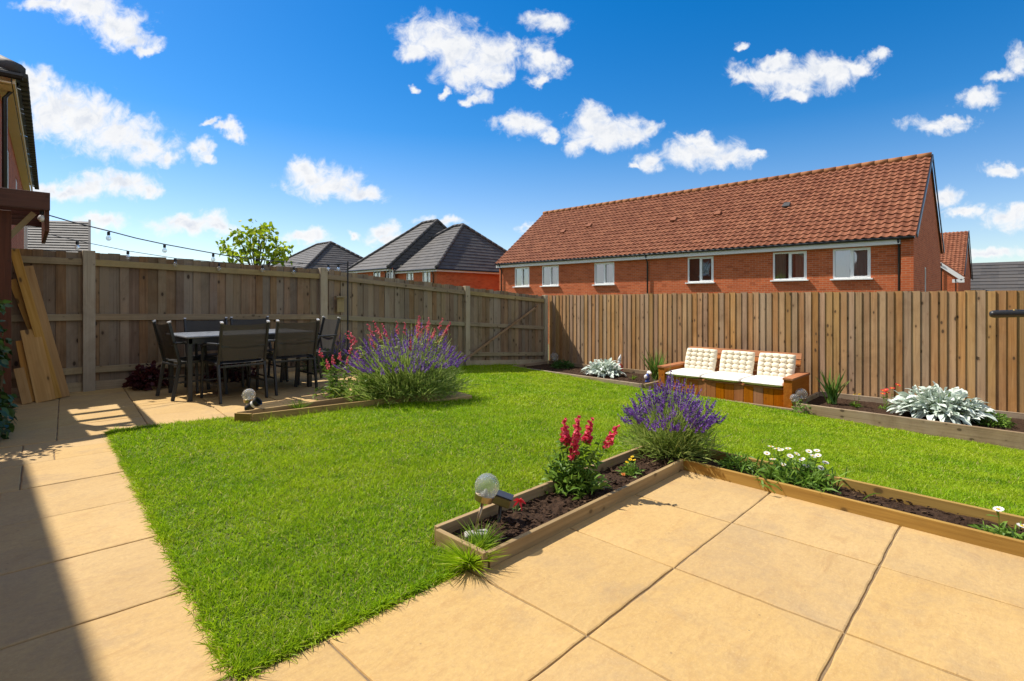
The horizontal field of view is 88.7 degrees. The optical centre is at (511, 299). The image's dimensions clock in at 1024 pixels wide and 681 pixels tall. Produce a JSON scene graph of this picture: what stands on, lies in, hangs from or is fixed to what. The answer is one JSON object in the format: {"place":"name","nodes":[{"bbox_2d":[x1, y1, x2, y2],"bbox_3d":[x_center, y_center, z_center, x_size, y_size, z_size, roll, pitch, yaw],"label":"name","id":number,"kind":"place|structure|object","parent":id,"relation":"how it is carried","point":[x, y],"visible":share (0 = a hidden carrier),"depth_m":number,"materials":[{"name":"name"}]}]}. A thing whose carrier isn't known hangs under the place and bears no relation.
{"place":"outdoors","nodes":[
{"label":"outdoors","id":0,"kind":"place"},
{"bbox_2d":[0,434,233,680],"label":"path","id":1,"kind":"structure","parent":0,"point":[84,589],"depth_m":2.13,"materials":[{"name":"stone"}]},
{"bbox_2d":[0,367,471,449],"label":"terrace","id":2,"kind":"structure","parent":0,"point":[90,413],"depth_m":5.63,"materials":[{"name":"stone"}]},
{"bbox_2d":[0,299,17,438],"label":"hedge","id":3,"kind":"object","parent":2,"relation":"on","point":[6,408],"visible":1,"depth_m":4.43,"materials":[{"name":"green plant"}]},
{"bbox_2d":[11,279,31,329],"bbox_3d":[-5.550,0.458,6.100,0.503,1.396,0.048,0,0,-19],"label":"plank","id":4,"kind":"object","parent":2,"relation":"on","point":[15,288],"visible":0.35,"depth_m":6.05,"materials":[{"name":"brown wood"}]},
{"bbox_2d":[14,367,31,404],"bbox_3d":[-5.399,0.953,5.782,0.189,0.403,0.082,0,0,16],"label":"plank","id":5,"kind":"object","parent":2,"relation":"on","point":[22,385],"visible":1,"depth_m":5.77,"materials":[{"name":"brown wood"}]},
{"bbox_2d":[0,187,49,409],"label":"pergola","id":6,"kind":"object","parent":2,"relation":"on","point":[20,209],"visible":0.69,"depth_m":5.23,"materials":[{"name":"brown wood"}]},
{"bbox_2d":[38,210,44,221],"bbox_3d":[-4.795,-0.860,5.342,0.068,0.142,0.068,0,0,44],"label":"hanging bulb","id":7,"kind":"object","parent":6,"relation":"hanging from","point":[41,217],"visible":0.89,"depth_m":5.33,"materials":[{"name":"white glass"}]},
{"bbox_2d":[48,234,316,269],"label":"string lights","id":8,"kind":"object","parent":6,"relation":"hanging from","point":[127,252],"visible":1,"depth_m":7.16,"materials":[{"name":"black"}]},
{"bbox_2d":[49,215,346,266],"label":"string lights","id":9,"kind":"object","parent":6,"relation":"hanging from","point":[213,254],"visible":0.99,"depth_m":7.14,"materials":[{"name":"black"}]},
{"bbox_2d":[16,340,34,401],"bbox_3d":[-5.481,0.808,5.905,0.294,0.693,0.078,0,0,23],"label":"plank","id":10,"kind":"object","parent":2,"relation":"on","point":[21,354],"visible":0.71,"depth_m":5.90,"materials":[{"name":"brown wood"}]},
{"bbox_2d":[11,249,61,398],"bbox_3d":[-5.499,0.285,6.045,0.554,1.744,0.087,0,0,-5],"label":"plank","id":11,"kind":"object","parent":2,"relation":"on","point":[26,293],"visible":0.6,"depth_m":6.03,"materials":[{"name":"brown wood"}]},
{"bbox_2d":[20,329,55,402],"bbox_3d":[-5.391,0.745,5.955,0.376,0.831,0.161,0,0,21],"label":"plank","id":12,"kind":"object","parent":2,"relation":"on","point":[39,371],"visible":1,"depth_m":5.94,"materials":[{"name":"brown wood"}]},
{"bbox_2d":[24,265,69,397],"bbox_3d":[-5.467,0.378,6.143,0.503,1.558,0.086,0,0,-4],"label":"plank","id":13,"kind":"object","parent":2,"relation":"on","point":[45,323],"visible":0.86,"depth_m":6.14,"materials":[{"name":"brown wood"}]},
{"bbox_2d":[122,360,174,389],"bbox_3d":[-4.691,0.986,6.808,0.585,0.402,0.536,0,0,14],"label":"heuchera","id":14,"kind":"object","parent":2,"relation":"on","point":[137,379],"visible":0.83,"depth_m":6.69,"materials":[{"name":"purple plant"}]},
{"bbox_2d":[152,320,227,400],"bbox_3d":[-3.859,0.695,6.279,0.582,0.910,0.641,0,0,39],"label":"dining chair","id":15,"kind":"object","parent":2,"relation":"on","point":[167,342],"visible":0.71,"depth_m":6.12,"materials":[{"name":"black metal"}]},
{"bbox_2d":[183,317,243,391],"bbox_3d":[-3.928,0.695,6.879,0.641,0.910,0.582,0,0,44],"label":"dining chair","id":16,"kind":"object","parent":2,"relation":"on","point":[200,326],"visible":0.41,"depth_m":6.98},
{"bbox_2d":[204,363,255,381],"bbox_3d":[-4.055,1.052,7.527,0.783,0.322,0.758,0,0,-15],"label":"heuchera","id":17,"kind":"object","parent":2,"relation":"on","point":[213,373],"visible":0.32,"depth_m":7.40,"materials":[{"name":"purple plant"}]},
{"bbox_2d":[200,320,269,403],"bbox_3d":[-3.237,0.695,6.129,0.641,0.910,0.582,0,0,42],"label":"dining chair","id":18,"kind":"object","parent":2,"relation":"on","point":[241,343],"visible":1,"depth_m":5.97,"materials":[{"name":"plastic"}]},
{"bbox_2d":[168,329,311,401],"bbox_3d":[-3.441,0.782,6.687,0.880,0.735,1.480,0,0,44],"label":"dining table","id":19,"kind":"object","parent":2,"relation":"on","point":[189,339],"visible":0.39,"depth_m":6.06,"materials":[{"name":"black metal"}]},
{"bbox_2d":[243,396,253,403],"bbox_3d":[-2.586,1.002,5.146,0.124,0.256,0.124,0,0,44],"label":"globe lamp","id":20,"kind":"object","parent":2,"relation":"on","point":[248,400],"visible":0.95,"depth_m":5.11,"materials":[{"name":"silver metal"}]},
{"bbox_2d":[230,316,288,385],"bbox_3d":[-3.547,0.695,7.331,0.641,0.910,0.582,0,0,42],"label":"dining chair","id":21,"kind":"object","parent":2,"relation":"on","point":[247,322],"visible":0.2,"depth_m":7.45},
{"bbox_2d":[256,319,319,395],"bbox_3d":[-2.836,0.695,6.631,0.641,0.910,0.582,0,0,44],"label":"dining chair","id":22,"kind":"object","parent":2,"relation":"on","point":[294,340],"visible":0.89,"depth_m":6.46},
{"bbox_2d":[280,316,340,386],"bbox_3d":[-2.804,0.695,7.287,0.641,0.910,0.582,0,0,-43],"label":"dining chair","id":23,"kind":"object","parent":2,"relation":"on","point":[327,333],"visible":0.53,"depth_m":7.39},
{"bbox_2d":[300,331,352,373],"bbox_3d":[-2.955,0.836,8.453,0.943,0.912,0.954,0,0,44],"label":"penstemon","id":24,"kind":"object","parent":2,"relation":"on","point":[336,356],"visible":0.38,"depth_m":8.40,"materials":[{"name":"plant"}]},
{"bbox_2d":[308,345,360,399],"bbox_3d":[-2.051,0.858,6.182,0.666,0.622,0.618,0,0,-6],"label":"penstemon","id":25,"kind":"object","parent":2,"relation":"on","point":[331,391],"visible":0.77,"depth_m":6.09,"materials":[{"name":"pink plant"}]},
{"bbox_2d":[234,393,436,422],"bbox_3d":[-1.649,1.126,5.525,2.246,0.148,0.403,0,0,-44],"label":"planting bed","id":26,"kind":"object","parent":2,"relation":"on","point":[256,415],"visible":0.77,"depth_m":5.23,"materials":[{"name":"brown wood"}]},
{"bbox_2d":[244,397,261,410],"bbox_3d":[-2.496,1.023,5.048,0.165,0.163,0.088,0,0,2],"label":"solar spotlight","id":27,"kind":"object","parent":26,"relation":"on","point":[254,403],"visible":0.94,"depth_m":5.02,"materials":[{"name":"black plastic"}]},
{"bbox_2d":[285,398,312,408],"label":"grass tuft","id":28,"kind":"object","parent":26,"relation":"on","point":[299,405],"visible":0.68,"depth_m":5.26,"materials":[{"name":"green plant"}]},
{"bbox_2d":[351,391,387,401],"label":"grass tuft","id":29,"kind":"object","parent":26,"relation":"on","point":[370,398],"visible":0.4,"depth_m":5.63,"materials":[{"name":"green plant"}]},
{"bbox_2d":[335,261,348,368],"bbox_3d":[-2.787,0.353,8.584,0.216,1.959,0.026,0,0,-36],"label":"plant pole","id":30,"kind":"object","parent":2,"relation":"on","point":[347,303],"visible":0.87,"depth_m":8.63,"materials":[{"name":"black metal"}]},
{"bbox_2d":[341,356,412,403],"bbox_3d":[-1.487,0.924,5.973,0.732,0.611,0.959,0,0,44],"label":"leafy plant","id":31,"kind":"object","parent":2,"relation":"on","point":[362,382],"visible":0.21,"depth_m":5.80,"materials":[{"name":"green plant"}]},
{"bbox_2d":[345,315,450,361],"bbox_3d":[-1.377,0.688,6.413,1.328,0.968,1.044,0,0,-30],"label":"penstemon","id":32,"kind":"object","parent":2,"relation":"on","point":[416,336],"visible":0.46,"depth_m":6.54,"materials":[{"name":"pink plant"}]},
{"bbox_2d":[0,0,1023,264],"label":"sky","id":33,"kind":"structure","parent":0,"point":[353,125],"materials":[{"name":"blue"}]},
{"bbox_2d":[19,388,1023,680],"bbox_3d":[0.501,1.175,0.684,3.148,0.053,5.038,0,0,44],"label":"patio","id":34,"kind":"structure","parent":0,"point":[945,604],"depth_m":1.95,"materials":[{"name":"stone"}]},
{"bbox_2d":[434,443,1023,570],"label":"planting bed","id":35,"kind":"object","parent":34,"relation":"on","point":[536,520],"visible":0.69,"depth_m":2.79,"materials":[{"name":"brown wood"}]},
{"bbox_2d":[464,529,487,540],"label":"flowers","id":36,"kind":"object","parent":35,"relation":"on","point":[472,531],"visible":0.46,"depth_m":2.46,"materials":[{"name":"white plant"}]},
{"bbox_2d":[456,517,504,548],"bbox_3d":[-0.137,1.059,2.349,0.251,0.146,0.295,0,0,-1],"label":"grass tuft","id":37,"kind":"object","parent":35,"relation":"on","point":[478,538],"visible":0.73,"depth_m":2.36,"materials":[{"name":"green plant"}]},
{"bbox_2d":[474,489,493,530],"bbox_3d":[-0.120,0.988,2.481,0.119,0.326,0.124,0,0,44],"label":"globe lamp","id":38,"kind":"object","parent":35,"relation":"on","point":[483,497],"visible":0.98,"depth_m":2.47,"materials":[{"name":"silver metal"}]},
{"bbox_2d":[491,488,513,522],"bbox_3d":[-0.053,1.046,2.656,0.116,0.153,0.076,0,0,9],"label":"solar spotlight","id":39,"kind":"object","parent":35,"relation":"on","point":[501,499],"visible":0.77,"depth_m":2.63,"materials":[{"name":"black plastic"}]},
{"bbox_2d":[512,498,525,510],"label":"red flower","id":40,"kind":"object","parent":35,"relation":"on","point":[518,500],"visible":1,"depth_m":2.62,"materials":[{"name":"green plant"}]},
{"bbox_2d":[539,415,619,499],"bbox_3d":[0.375,0.906,3.073,0.420,0.455,0.417,0,0,44],"label":"snapdragon","id":41,"kind":"object","parent":35,"relation":"on","point":[574,477],"visible":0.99,"depth_m":3.05,"materials":[{"name":"green plant"}]},
{"bbox_2d":[613,456,643,477],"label":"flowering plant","id":42,"kind":"object","parent":35,"relation":"on","point":[631,471],"visible":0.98,"depth_m":3.36,"materials":[{"name":"green plant"}]},
{"bbox_2d":[598,363,734,466],"bbox_3d":[1.196,0.810,3.833,0.946,0.691,0.925,0,0,44],"label":"lavender plant","id":43,"kind":"object","parent":35,"relation":"on","point":[673,433],"visible":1,"depth_m":3.71,"materials":[{"name":"purple plant"}]},
{"bbox_2d":[715,451,757,473],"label":"leafy plant","id":44,"kind":"object","parent":35,"relation":"on","point":[735,460],"visible":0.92,"depth_m":3.44,"materials":[{"name":"green plant"}]},
{"bbox_2d":[739,446,880,499],"bbox_3d":[1.802,1.010,3.224,0.755,0.224,0.610,0,0,32],"label":"daisy plant","id":45,"kind":"object","parent":35,"relation":"on","point":[787,473],"visible":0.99,"depth_m":3.21,"materials":[{"name":"green plant"}]},
{"bbox_2d":[969,506,1023,539],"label":"daisy plant","id":46,"kind":"object","parent":35,"relation":"on","point":[1003,530],"visible":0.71,"depth_m":2.47,"materials":[{"name":"green plant"}]},
{"bbox_2d":[989,309,1023,317],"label":"handrail","id":47,"kind":"object","parent":34,"relation":"on","point":[1005,313],"visible":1,"depth_m":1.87,"materials":[{"name":"black metal"}]},
{"bbox_2d":[100,362,1023,680],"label":"lawn","id":48,"kind":"structure","parent":0,"point":[351,594],"depth_m":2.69,"materials":[{"name":"plant"}]},
{"bbox_2d":[341,339,383,370],"bbox_3d":[-2.407,0.918,8.657,0.913,0.759,0.936,0,0,44],"label":"lavender plant","id":49,"kind":"object","parent":48,"relation":"on","point":[362,357],"visible":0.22,"depth_m":8.58,"materials":[{"name":"purple plant"}]},
{"bbox_2d":[331,318,481,405],"bbox_3d":[-1.204,0.710,6.150,1.516,1.021,1.869,0,0,44],"label":"lavender plant","id":50,"kind":"object","parent":48,"relation":"on","point":[427,376],"visible":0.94,"depth_m":5.87,"materials":[{"name":"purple plant"}]},
{"bbox_2d":[422,531,508,576],"bbox_3d":[-0.191,1.085,2.245,0.376,0.133,0.385,0,0,31],"label":"grass tuft","id":51,"kind":"object","parent":48,"relation":"on","point":[464,559],"visible":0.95,"depth_m":2.23,"materials":[{"name":"green plant"}]},
{"bbox_2d":[721,399,793,411],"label":"timber kerb","id":52,"kind":"structure","parent":48,"relation":"on","point":[782,408],"depth_m":7.89,"materials":[{"name":"brown wood"}]},
{"bbox_2d":[792,400,811,415],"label":"leafy plant","id":53,"kind":"object","parent":48,"relation":"on","point":[797,409],"visible":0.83,"depth_m":7.44,"materials":[{"name":"green plant"}]},
{"bbox_3d":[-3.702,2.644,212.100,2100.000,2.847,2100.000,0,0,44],"label":"ground","id":54,"kind":"structure","parent":0,"visible":0},
{"bbox_2d":[0,55,38,248],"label":"neighbour house","id":55,"kind":"structure","parent":54,"relation":"on","point":[17,161],"depth_m":10.64,"materials":[{"name":"red brick"}]},
{"bbox_2d":[8,153,8,187],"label":"window","id":56,"kind":"structure","parent":55,"relation":"in","point":[8,153],"depth_m":11.06,"materials":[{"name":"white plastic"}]},
{"bbox_2d":[28,220,90,251],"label":"tiled house","id":57,"kind":"structure","parent":54,"relation":"on","point":[74,231],"depth_m":31.78,"materials":[{"name":"tile"}]},
{"bbox_2d":[215,218,293,264],"bbox_3d":[-5.616,-0.261,11.411,1.667,3.023,0.740,0,0,-5],"label":"young tree","id":58,"kind":"object","parent":54,"relation":"on","point":[278,252],"visible":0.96,"depth_m":11.38,"materials":[{"name":"green plant"}]},
{"bbox_2d":[11,248,547,397],"bbox_3d":[-3.310,0.511,8.522,11.489,2.253,0.148,0,0,-44],"label":"timber fence","id":59,"kind":"object","parent":54,"relation":"on","point":[103,311],"visible":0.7,"depth_m":7.70,"materials":[{"name":"brown wood"}]},
{"bbox_2d":[334,296,346,311],"bbox_3d":[-2.887,0.079,8.843,0.080,0.272,0.200,0,0,44],"label":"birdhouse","id":60,"kind":"object","parent":59,"relation":"attached to","point":[340,303],"depth_m":8.85,"materials":[{"name":"brown wood"}]},
{"bbox_2d":[270,241,363,272],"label":"hipped house","id":61,"kind":"structure","parent":54,"relation":"on","point":[329,252],"depth_m":46.79,"materials":[{"name":"grey tile"}]},
{"bbox_2d":[345,219,446,277],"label":"hipped house","id":62,"kind":"structure","parent":54,"relation":"on","point":[399,249],"depth_m":37.47,"materials":[{"name":"grey tile"}]},
{"bbox_2d":[386,265,401,277],"bbox_3d":[-8.012,-1.314,35.197,1.440,1.981,0.495,0,0,44],"label":"window","id":63,"kind":"structure","parent":62,"relation":"in","point":[388,275],"depth_m":35.02,"materials":[{"name":"white plastic"}]},
{"bbox_2d":[374,223,506,290],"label":"hipped house","id":64,"kind":"structure","parent":54,"relation":"on","point":[469,256],"depth_m":34.76,"materials":[{"name":"grey tile"}]},
{"bbox_2d":[407,273,412,279],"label":"window","id":65,"kind":"structure","parent":64,"relation":"in","point":[409,275],"depth_m":34.43,"materials":[{"name":"white plastic"}]},
{"bbox_2d":[423,272,429,281],"bbox_3d":[-5.198,-1.170,33.035,1.428,1.854,0.495,0,0,44],"label":"window","id":66,"kind":"structure","parent":64,"relation":"in","point":[426,275],"depth_m":33.19,"materials":[{"name":"white plastic"}]},
{"bbox_2d":[512,360,657,388],"bbox_3d":[1.558,1.630,10.740,3.453,0.370,1.545,0,0,44],"label":"raised bed","id":67,"kind":"object","parent":54,"relation":"on","point":[622,379],"visible":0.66,"depth_m":10.63,"materials":[{"name":"brown wood"}]},
{"bbox_2d":[550,359,574,368],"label":"leafy plant","id":68,"kind":"object","parent":67,"relation":"on","point":[557,363],"visible":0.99,"depth_m":11.63,"materials":[{"name":"green plant"}]},
{"bbox_2d":[581,358,625,377],"bbox_3d":[1.854,1.382,10.525,0.931,0.416,0.861,0,0,44],"label":"lambs ear","id":69,"kind":"object","parent":67,"relation":"on","point":[605,367],"visible":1,"depth_m":10.42},
{"bbox_2d":[615,355,622,371],"bbox_3d":[2.236,1.323,10.924,0.162,0.394,0.176,0,0,44],"label":"garden ornament","id":70,"kind":"object","parent":67,"relation":"on","point":[619,361],"visible":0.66,"depth_m":10.89,"materials":[{"name":"white ceramic"}]},
{"bbox_2d":[644,371,651,381],"bbox_3d":[2.505,1.414,9.621,0.135,0.212,0.129,0,0,44],"label":"garden ornament","id":71,"kind":"object","parent":67,"relation":"on","point":[647,376],"visible":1,"depth_m":9.60,"materials":[{"name":"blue ceramic"}]},
{"bbox_2d":[641,347,667,378],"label":"leafy plant","id":72,"kind":"object","parent":67,"relation":"on","point":[652,366],"visible":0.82,"depth_m":10.01,"materials":[{"name":"green plant"}]},
{"bbox_2d":[494,152,944,343],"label":"brick terrace","id":73,"kind":"structure","parent":54,"relation":"on","point":[872,226],"depth_m":22.01,"materials":[{"name":"red brick"}]},
{"bbox_2d":[515,267,529,286],"bbox_3d":[0.697,-1.278,29.768,1.732,1.684,0.605,0,0,44],"label":"window","id":74,"kind":"structure","parent":73,"relation":"in","point":[522,272],"depth_m":29.92,"materials":[{"name":"white plastic"}]},
{"bbox_2d":[540,265,558,286],"bbox_3d":[2.192,-1.278,28.324,1.764,1.683,0.605,0,0,44],"label":"window","id":75,"kind":"structure","parent":73,"relation":"in","point":[550,274],"depth_m":28.41,"materials":[{"name":"white plastic"}]},
{"bbox_2d":[592,262,615,285],"bbox_3d":[4.673,-1.281,25.928,1.769,1.678,0.605,0,0,44],"label":"window","id":76,"kind":"structure","parent":73,"relation":"in","point":[603,272],"depth_m":26.09,"materials":[{"name":"white plastic"}]},
{"bbox_2d":[685,256,714,283],"bbox_3d":[8.189,-1.276,22.533,1.746,1.688,0.605,0,0,44],"label":"window","id":77,"kind":"structure","parent":73,"relation":"in","point":[700,269],"depth_m":22.75,"materials":[{"name":"white plastic"}]},
{"bbox_2d":[770,251,808,281],"bbox_3d":[10.711,-1.282,20.098,1.790,1.677,0.605,0,0,44],"label":"window","id":78,"kind":"structure","parent":73,"relation":"in","point":[787,266],"depth_m":20.19,"materials":[{"name":"white plastic"}]},
{"bbox_2d":[830,247,872,279],"bbox_3d":[12.051,-1.259,18.581,1.290,1.122,0.285,0,0,44],"label":"window","id":79,"kind":"structure","parent":73,"relation":"in","point":[848,263],"depth_m":18.58,"materials":[{"name":"white plastic"}]},
{"bbox_2d":[657,346,809,407],"bbox_3d":[3.686,1.255,8.812,2.184,0.761,0.984,0,0,44],"label":"bench","id":80,"kind":"object","parent":54,"relation":"on","point":[796,383],"visible":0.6,"depth_m":8.34,"materials":[{"name":"brown wood"}]},
{"bbox_2d":[666,368,715,377],"bbox_3d":[3.143,1.285,9.171,0.632,0.095,0.750,0,0,44],"label":"seat cushion","id":81,"kind":"object","parent":80,"relation":"on","point":[691,373],"visible":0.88,"depth_m":8.98,"materials":[{"name":"white fabric"}]},
{"bbox_2d":[684,348,717,370],"bbox_3d":[3.401,1.080,9.435,0.570,0.395,0.233,0,0,44],"label":"back cushion","id":82,"kind":"object","parent":81,"relation":"on","point":[700,358],"visible":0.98,"depth_m":9.38,"materials":[{"name":"beige fabric"}]},
{"bbox_2d":[702,371,753,382],"bbox_3d":[3.603,1.285,8.726,0.632,0.095,0.750,0,0,44],"label":"seat cushion","id":83,"kind":"object","parent":80,"relation":"on","point":[733,377],"visible":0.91,"depth_m":8.54,"materials":[{"name":"white fabric"}]},
{"bbox_2d":[719,350,754,373],"bbox_3d":[3.862,1.080,8.991,0.570,0.395,0.232,0,0,44],"label":"back cushion","id":84,"kind":"object","parent":83,"relation":"on","point":[737,361],"visible":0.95,"depth_m":8.93,"materials":[{"name":"beige fabric"}]},
{"bbox_2d":[741,375,783,386],"bbox_3d":[4.063,1.285,8.282,0.632,0.095,0.750,0,0,44],"label":"seat cushion","id":85,"kind":"object","parent":80,"relation":"on","point":[770,381],"visible":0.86,"depth_m":8.11,"materials":[{"name":"white fabric"}]},
{"bbox_2d":[757,353,795,376],"bbox_3d":[4.315,1.080,8.553,0.570,0.395,0.233,0,0,44],"label":"back cushion","id":86,"kind":"object","parent":85,"relation":"on","point":[776,364],"visible":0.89,"depth_m":8.50,"materials":[{"name":"beige fabric"}]},
{"bbox_2d":[549,290,1023,412],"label":"featheredge fence","id":87,"kind":"object","parent":54,"relation":"on","point":[872,344],"visible":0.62,"depth_m":8.35,"materials":[{"name":"brown wood"}]},
{"bbox_2d":[794,391,1023,449],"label":"raised bed","id":88,"kind":"object","parent":54,"relation":"on","point":[870,412],"visible":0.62,"depth_m":6.74,"materials":[{"name":"brown wood"}]},
{"bbox_2d":[796,395,806,402],"bbox_3d":[4.260,1.419,7.706,0.170,0.223,0.170,0,0,44],"label":"globe lamp","id":89,"kind":"object","parent":88,"relation":"on","point":[803,399],"visible":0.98,"depth_m":7.66,"materials":[{"name":"silver metal"}]},
{"bbox_2d":[817,366,847,404],"bbox_3d":[4.800,1.280,7.795,0.492,0.548,0.402,0,0,-32],"label":"iris","id":90,"kind":"object","parent":88,"relation":"on","point":[833,396],"visible":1,"depth_m":7.78,"materials":[{"name":"green plant"}]},
{"bbox_2d":[849,394,862,406],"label":"daisy plant","id":91,"kind":"object","parent":88,"relation":"on","point":[856,401],"visible":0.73,"depth_m":7.66,"materials":[{"name":"green plant"}]},
{"bbox_2d":[877,383,900,410],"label":"flowering plant","id":92,"kind":"object","parent":88,"relation":"on","point":[883,397],"visible":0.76,"depth_m":7.44,"materials":[{"name":"red plant"}]},
{"bbox_2d":[886,381,997,425],"bbox_3d":[5.628,1.365,6.889,1.193,0.544,1.020,0,0,44],"label":"lambs ear","id":93,"kind":"object","parent":88,"relation":"on","point":[934,402],"visible":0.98,"depth_m":6.74},
{"bbox_2d":[972,410,1016,428],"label":"leafy plant","id":94,"kind":"object","parent":88,"relation":"on","point":[1001,422],"visible":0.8,"depth_m":6.44,"materials":[{"name":"green plant"}]},
{"bbox_2d":[941,231,972,291],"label":"gabled house","id":95,"kind":"structure","parent":54,"relation":"on","point":[956,268],"depth_m":40.61,"materials":[{"name":"tile"}]},
{"bbox_2d":[971,261,1023,290],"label":"house","id":96,"kind":"structure","parent":54,"relation":"on","point":[999,276],"depth_m":46.08,"materials":[{"name":"grey tile"}]}
]}

